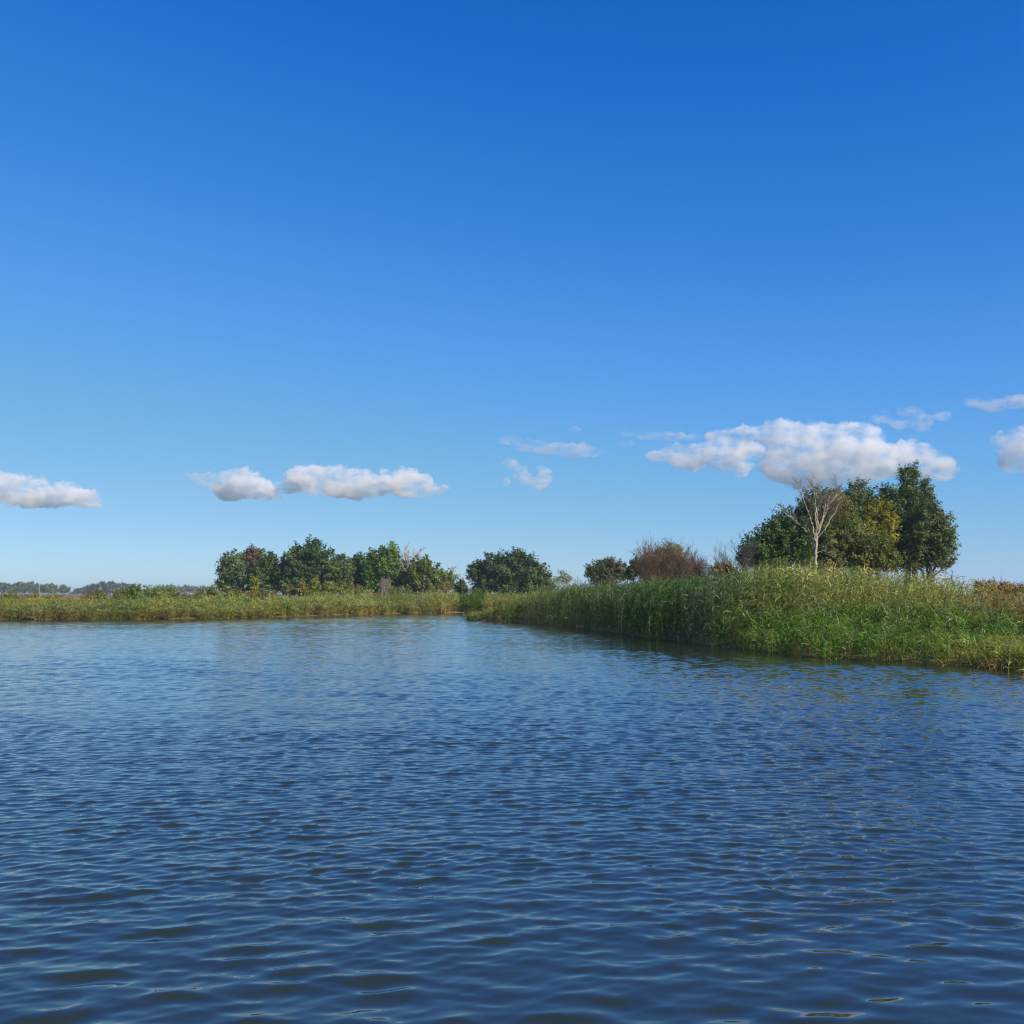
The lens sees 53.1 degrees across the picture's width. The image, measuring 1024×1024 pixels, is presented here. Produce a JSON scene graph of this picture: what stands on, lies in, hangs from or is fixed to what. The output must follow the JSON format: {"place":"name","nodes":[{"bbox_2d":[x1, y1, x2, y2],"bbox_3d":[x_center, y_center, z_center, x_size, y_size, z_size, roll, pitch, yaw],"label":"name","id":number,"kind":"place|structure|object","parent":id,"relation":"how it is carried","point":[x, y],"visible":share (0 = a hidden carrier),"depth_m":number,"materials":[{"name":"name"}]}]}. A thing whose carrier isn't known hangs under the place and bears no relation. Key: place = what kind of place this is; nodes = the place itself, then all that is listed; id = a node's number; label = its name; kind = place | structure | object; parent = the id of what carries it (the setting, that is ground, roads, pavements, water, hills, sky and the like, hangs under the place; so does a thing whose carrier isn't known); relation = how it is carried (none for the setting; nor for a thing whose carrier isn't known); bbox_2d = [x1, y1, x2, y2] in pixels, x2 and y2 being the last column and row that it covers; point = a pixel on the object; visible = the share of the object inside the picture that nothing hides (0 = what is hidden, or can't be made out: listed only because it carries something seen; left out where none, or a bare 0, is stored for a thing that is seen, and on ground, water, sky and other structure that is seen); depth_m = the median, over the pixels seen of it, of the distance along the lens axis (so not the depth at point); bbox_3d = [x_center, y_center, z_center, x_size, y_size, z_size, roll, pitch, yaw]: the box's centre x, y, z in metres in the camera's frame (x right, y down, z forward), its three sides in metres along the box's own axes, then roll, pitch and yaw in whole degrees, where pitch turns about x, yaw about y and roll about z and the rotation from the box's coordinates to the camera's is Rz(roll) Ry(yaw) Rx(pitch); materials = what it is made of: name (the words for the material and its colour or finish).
{"place":"outdoors","nodes":[
{"label":"outdoors","id":0,"kind":"place"},
{"bbox_2d":[0,580,1023,669],"bbox_3d":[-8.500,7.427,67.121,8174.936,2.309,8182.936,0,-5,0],"label":"ground","id":1,"kind":"structure","parent":0,"point":[731,644],"depth_m":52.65,"materials":[{"name":"green plant"}]},
{"bbox_2d":[0,583,17,593],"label":"distant tree","id":2,"kind":"object","parent":1,"relation":"on","point":[7,587],"visible":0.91,"depth_m":1032.79,"materials":[{"name":"green plant"}]},
{"bbox_2d":[0,589,22,601],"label":"shrub","id":3,"kind":"object","parent":1,"relation":"on","point":[15,593],"visible":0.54,"depth_m":115.52,"materials":[{"name":"green plant"}]},
{"bbox_2d":[13,581,25,593],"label":"distant tree","id":4,"kind":"object","parent":1,"relation":"on","point":[18,583],"visible":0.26,"depth_m":1074.30,"materials":[{"name":"green plant"}]},
{"bbox_2d":[18,583,28,594],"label":"distant tree","id":5,"kind":"object","parent":1,"relation":"on","point":[22,586],"visible":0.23,"depth_m":1033.26,"materials":[{"name":"green plant"}]},
{"bbox_2d":[21,581,34,593],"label":"distant tree","id":6,"kind":"object","parent":1,"relation":"on","point":[29,586],"visible":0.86,"depth_m":1013.35,"materials":[{"name":"green plant"}]},
{"bbox_2d":[17,590,44,598],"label":"shrub","id":7,"kind":"object","parent":1,"relation":"on","point":[33,593],"visible":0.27,"depth_m":113.18,"materials":[{"name":"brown plant"}]},
{"bbox_2d":[32,583,41,593],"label":"distant tree","id":8,"kind":"object","parent":1,"relation":"on","point":[36,587],"visible":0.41,"depth_m":1005.59,"materials":[{"name":"green plant"}]},
{"bbox_2d":[40,583,56,593],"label":"distant tree","id":9,"kind":"object","parent":1,"relation":"on","point":[47,586],"visible":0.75,"depth_m":876.28,"materials":[{"name":"green plant"}]},
{"bbox_2d":[47,587,55,593],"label":"distant tree","id":10,"kind":"object","parent":1,"relation":"on","point":[49,590],"visible":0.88,"depth_m":865.99,"materials":[{"name":"green plant"}]},
{"bbox_2d":[43,592,63,598],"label":"shrub","id":11,"kind":"object","parent":1,"relation":"on","point":[57,596],"visible":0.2,"depth_m":107.15,"materials":[{"name":"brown plant"}]},
{"bbox_2d":[56,584,70,594],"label":"distant tree","id":12,"kind":"object","parent":1,"relation":"on","point":[63,589],"visible":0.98,"depth_m":815.52,"materials":[{"name":"green plant"}]},
{"bbox_2d":[76,587,86,593],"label":"distant tree","id":13,"kind":"object","parent":1,"relation":"on","point":[81,590],"visible":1,"depth_m":979.67,"materials":[{"name":"green plant"}]},
{"bbox_2d":[79,590,93,599],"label":"shrub","id":14,"kind":"object","parent":1,"relation":"on","point":[84,595],"visible":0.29,"depth_m":111.47,"materials":[{"name":"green plant"}]},
{"bbox_2d":[88,581,109,594],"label":"distant tree","id":15,"kind":"object","parent":1,"relation":"on","point":[101,586],"visible":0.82,"depth_m":940.24,"materials":[{"name":"green plant"}]},
{"bbox_2d":[90,589,110,601],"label":"shrub","id":16,"kind":"object","parent":1,"relation":"on","point":[104,595],"visible":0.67,"depth_m":111.42,"materials":[{"name":"green plant"}]},
{"bbox_2d":[103,581,123,594],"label":"distant tree","id":17,"kind":"object","parent":1,"relation":"on","point":[113,586],"visible":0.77,"depth_m":957.81,"materials":[{"name":"green plant"}]},
{"bbox_2d":[111,589,128,602],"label":"shrub","id":18,"kind":"object","parent":1,"relation":"on","point":[119,595],"visible":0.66,"depth_m":107.25,"materials":[{"name":"green plant"}]},
{"bbox_2d":[119,582,145,601],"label":"shrub","id":19,"kind":"object","parent":1,"relation":"on","point":[133,591],"visible":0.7,"depth_m":111.33,"materials":[{"name":"green plant"}]},
{"bbox_2d":[140,584,159,598],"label":"shrub","id":20,"kind":"object","parent":1,"relation":"on","point":[147,591],"visible":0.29,"depth_m":113.39,"materials":[{"name":"green plant"}]},
{"bbox_2d":[149,584,175,598],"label":"shrub","id":21,"kind":"object","parent":1,"relation":"on","point":[155,592],"visible":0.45,"depth_m":112.09,"materials":[{"name":"green plant"}]},
{"bbox_2d":[169,589,188,599],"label":"shrub","id":22,"kind":"object","parent":1,"relation":"on","point":[174,594],"visible":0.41,"depth_m":109.50,"materials":[{"name":"green plant"}]},
{"bbox_2d":[190,588,207,599],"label":"shrub","id":23,"kind":"object","parent":1,"relation":"on","point":[199,592],"visible":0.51,"depth_m":125.42,"materials":[{"name":"green plant"}]},
{"bbox_2d":[201,583,222,597],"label":"shrub","id":24,"kind":"object","parent":1,"relation":"on","point":[211,592],"visible":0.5,"depth_m":127.05,"materials":[{"name":"green plant"}]},
{"bbox_2d":[213,548,250,595],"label":"poplar tree","id":25,"kind":"object","parent":1,"relation":"on","point":[229,568],"visible":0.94,"depth_m":212.17,"materials":[{"name":"green plant"}]},
{"bbox_2d":[225,587,245,598],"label":"shrub","id":26,"kind":"object","parent":1,"relation":"on","point":[237,593],"visible":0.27,"depth_m":121.30,"materials":[{"name":"green plant"}]},
{"bbox_2d":[241,587,256,596],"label":"shrub","id":27,"kind":"object","parent":1,"relation":"on","point":[248,593],"visible":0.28,"depth_m":125.35,"materials":[{"name":"green plant"}]},
{"bbox_2d":[240,541,263,593],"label":"maple tree","id":28,"kind":"object","parent":1,"relation":"on","point":[250,556],"visible":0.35,"depth_m":216.81,"materials":[{"name":"brown plant"}]},
{"bbox_2d":[249,575,260,595],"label":"young tree","id":29,"kind":"object","parent":1,"relation":"on","point":[255,582],"visible":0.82,"depth_m":199.28,"materials":[{"name":"green plant"}]},
{"bbox_2d":[246,548,280,595],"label":"round tree","id":30,"kind":"object","parent":1,"relation":"on","point":[263,570],"visible":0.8,"depth_m":210.17,"materials":[{"name":"green plant"}]},
{"bbox_2d":[251,588,278,597],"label":"shrub","id":31,"kind":"object","parent":1,"relation":"on","point":[265,591],"visible":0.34,"depth_m":117.54,"materials":[{"name":"green plant"}]},
{"bbox_2d":[281,583,296,596],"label":"shrub","id":32,"kind":"object","parent":1,"relation":"on","point":[289,590],"visible":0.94,"depth_m":185.25,"materials":[{"name":"green plant"}]},
{"bbox_2d":[295,578,311,596],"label":"conical shrub","id":33,"kind":"object","parent":1,"relation":"on","point":[300,588],"visible":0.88,"depth_m":183.98,"materials":[{"name":"green plant"}]},
{"bbox_2d":[272,534,338,596],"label":"oak tree","id":34,"kind":"object","parent":1,"relation":"on","point":[306,562],"visible":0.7,"depth_m":208.11,"materials":[{"name":"green plant"}]},
{"bbox_2d":[308,575,319,591],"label":"young tree","id":35,"kind":"object","parent":1,"relation":"on","point":[314,582],"visible":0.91,"depth_m":191.23,"materials":[{"name":"green plant"}]},
{"bbox_2d":[305,588,332,596],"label":"shrub","id":36,"kind":"object","parent":1,"relation":"on","point":[316,593],"visible":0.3,"depth_m":149.21,"materials":[{"name":"green plant"}]},
{"bbox_2d":[315,580,338,593],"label":"shrub","id":37,"kind":"object","parent":1,"relation":"on","point":[331,587],"visible":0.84,"depth_m":187.25,"materials":[{"name":"green plant"}]},
{"bbox_2d":[321,553,356,596],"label":"round tree","id":38,"kind":"object","parent":1,"relation":"on","point":[342,572],"visible":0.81,"depth_m":204.12,"materials":[{"name":"green plant"}]},
{"bbox_2d":[337,581,357,595],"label":"shrub","id":39,"kind":"object","parent":1,"relation":"on","point":[343,590],"visible":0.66,"depth_m":186.70,"materials":[{"name":"green plant"}]},
{"bbox_2d":[348,549,369,592],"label":"round tree","id":40,"kind":"object","parent":1,"relation":"on","point":[358,560],"visible":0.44,"depth_m":210.20,"materials":[{"name":"green plant"}]},
{"bbox_2d":[349,584,374,595],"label":"shrub","id":41,"kind":"object","parent":1,"relation":"on","point":[356,590],"visible":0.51,"depth_m":179.01,"materials":[{"name":"green plant"}]},
{"bbox_2d":[360,540,406,594],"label":"poplar tree","id":42,"kind":"object","parent":1,"relation":"on","point":[386,564],"visible":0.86,"depth_m":203.30,"materials":[{"name":"green plant"}]},
{"bbox_2d":[377,576,392,595],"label":"bare bush","id":43,"kind":"object","parent":1,"relation":"on","point":[383,587],"visible":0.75,"depth_m":195.51,"materials":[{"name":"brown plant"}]},
{"bbox_2d":[385,584,411,598],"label":"shrub","id":44,"kind":"object","parent":1,"relation":"on","point":[403,591],"visible":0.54,"depth_m":174.78,"materials":[{"name":"green plant"}]},
{"bbox_2d":[388,542,422,585],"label":"dead tree","id":45,"kind":"object","parent":1,"relation":"on","point":[407,558],"visible":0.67,"depth_m":211.44,"materials":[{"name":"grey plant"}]},
{"bbox_2d":[399,559,411,574],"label":"round tree","id":46,"kind":"object","parent":1,"relation":"on","point":[404,565],"visible":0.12,"depth_m":213.04,"materials":[{"name":"green plant"}]},
{"bbox_2d":[400,554,443,596],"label":"oak tree","id":47,"kind":"object","parent":1,"relation":"on","point":[420,574],"visible":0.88,"depth_m":201.05,"materials":[{"name":"green plant"}]},
{"bbox_2d":[425,586,442,594],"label":"shrub","id":48,"kind":"object","parent":1,"relation":"on","point":[435,590],"visible":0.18,"depth_m":171.41,"materials":[{"name":"green plant"}]},
{"bbox_2d":[436,580,455,593],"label":"shrub","id":49,"kind":"object","parent":1,"relation":"on","point":[444,587],"visible":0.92,"depth_m":202.04,"materials":[{"name":"brown plant"}]},
{"bbox_2d":[436,566,459,590],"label":"poplar tree","id":50,"kind":"object","parent":1,"relation":"on","point":[447,577],"visible":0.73,"depth_m":215.04,"materials":[{"name":"green plant"}]},
{"bbox_2d":[452,578,468,594],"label":"tree","id":51,"kind":"object","parent":1,"relation":"on","point":[460,586],"visible":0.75,"depth_m":213.57,"materials":[{"name":"green plant"}]},
{"bbox_2d":[0,592,934,614],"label":"meadow","id":52,"kind":"structure","parent":1,"relation":"on","point":[30,597],"depth_m":94.79,"materials":[{"name":"green plant"}]},
{"bbox_2d":[463,546,556,596],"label":"dome tree","id":53,"kind":"object","parent":1,"relation":"on","point":[507,573],"visible":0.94,"depth_m":202.84,"materials":[{"name":"green plant"}]},
{"bbox_2d":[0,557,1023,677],"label":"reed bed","id":54,"kind":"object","parent":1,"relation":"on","point":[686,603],"depth_m":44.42,"materials":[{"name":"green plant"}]},
{"bbox_2d":[550,569,574,588],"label":"shrub","id":55,"kind":"object","parent":1,"relation":"on","point":[564,577],"visible":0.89,"depth_m":169.50,"materials":[{"name":"green plant"}]},
{"bbox_2d":[583,553,626,586],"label":"round tree","id":56,"kind":"object","parent":1,"relation":"on","point":[609,568],"visible":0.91,"depth_m":149.01,"materials":[{"name":"green plant"}]},
{"bbox_2d":[621,552,669,581],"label":"round tree","id":57,"kind":"object","parent":1,"relation":"on","point":[627,573],"visible":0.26,"depth_m":121.59,"materials":[{"name":"green plant"}]},
{"bbox_2d":[656,541,683,580],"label":"round tree","id":58,"kind":"object","parent":1,"relation":"on","point":[662,548],"visible":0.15,"depth_m":131.31,"materials":[{"name":"green plant"}]},
{"bbox_2d":[626,536,715,584],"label":"twiggy bush","id":59,"kind":"object","parent":1,"relation":"on","point":[655,562],"visible":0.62,"depth_m":107.48,"materials":[{"name":"brown plant"}]},
{"bbox_2d":[709,540,739,577],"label":"bare bush","id":60,"kind":"object","parent":1,"relation":"on","point":[724,558],"visible":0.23,"depth_m":105.84,"materials":[{"name":"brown plant"}]},
{"bbox_2d":[709,561,740,578],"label":"shrub","id":61,"kind":"object","parent":1,"relation":"on","point":[723,565],"visible":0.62,"depth_m":99.77,"materials":[{"name":"brown plant"}]},
{"bbox_2d":[723,529,762,570],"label":"bare bush","id":62,"kind":"object","parent":1,"relation":"on","point":[745,554],"visible":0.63,"depth_m":85.84,"materials":[{"name":"brown plant"}]},
{"bbox_2d":[733,513,814,571],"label":"round tree","id":63,"kind":"object","parent":1,"relation":"on","point":[790,539],"visible":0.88,"depth_m":87.23,"materials":[{"name":"green plant"}]},
{"bbox_2d":[771,503,798,568],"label":"willow tree","id":64,"kind":"object","parent":1,"relation":"on","point":[783,513],"visible":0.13,"depth_m":98.97,"materials":[{"name":"green plant"}]},
{"bbox_2d":[781,473,842,571],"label":"dead tree","id":65,"kind":"object","parent":1,"relation":"on","point":[817,524],"visible":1,"depth_m":86.11,"materials":[{"name":"grey wood"}]},
{"bbox_2d":[791,485,861,573],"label":"poplar tree","id":66,"kind":"object","parent":1,"relation":"on","point":[804,511],"visible":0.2,"depth_m":97.42,"materials":[{"name":"green plant"}]},
{"bbox_2d":[817,486,849,526],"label":"withering tree","id":67,"kind":"object","parent":1,"relation":"on","point":[844,507],"visible":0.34,"depth_m":92.10,"materials":[{"name":"green plant"}]},
{"bbox_2d":[810,510,903,575],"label":"olive tree","id":68,"kind":"object","parent":1,"relation":"on","point":[858,545],"visible":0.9,"depth_m":89.25,"materials":[{"name":"green plant"}]},
{"bbox_2d":[838,474,887,574],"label":"poplar tree","id":69,"kind":"object","parent":1,"relation":"on","point":[864,496],"visible":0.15,"depth_m":100.88,"materials":[{"name":"green plant"}]},
{"bbox_2d":[858,494,902,577],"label":"ash tree","id":70,"kind":"object","parent":1,"relation":"on","point":[869,517],"visible":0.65,"depth_m":92.75,"materials":[{"name":"green plant"}]},
{"bbox_2d":[876,460,937,585],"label":"poplar tree","id":71,"kind":"object","parent":1,"relation":"on","point":[904,494],"visible":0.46,"depth_m":98.85,"materials":[{"name":"green plant"}]},
{"bbox_2d":[897,492,962,580],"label":"poplar tree","id":72,"kind":"object","parent":1,"relation":"on","point":[931,545],"visible":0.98,"depth_m":95.68,"materials":[{"name":"green plant"}]},
{"bbox_2d":[973,577,1023,610],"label":"sumac shrub","id":73,"kind":"object","parent":1,"relation":"on","point":[1017,586],"visible":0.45,"depth_m":42.77,"materials":[{"name":"brown plant"}]},
{"bbox_2d":[0,612,1023,1023],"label":"water","id":74,"kind":"structure","parent":0,"point":[412,818],"depth_m":8.76,"materials":[{"name":"blue liquid"}]},
{"bbox_2d":[0,0,1023,593],"label":"sky","id":75,"kind":"structure","parent":0,"point":[570,283],"materials":[{"name":"blue"}]}
]}

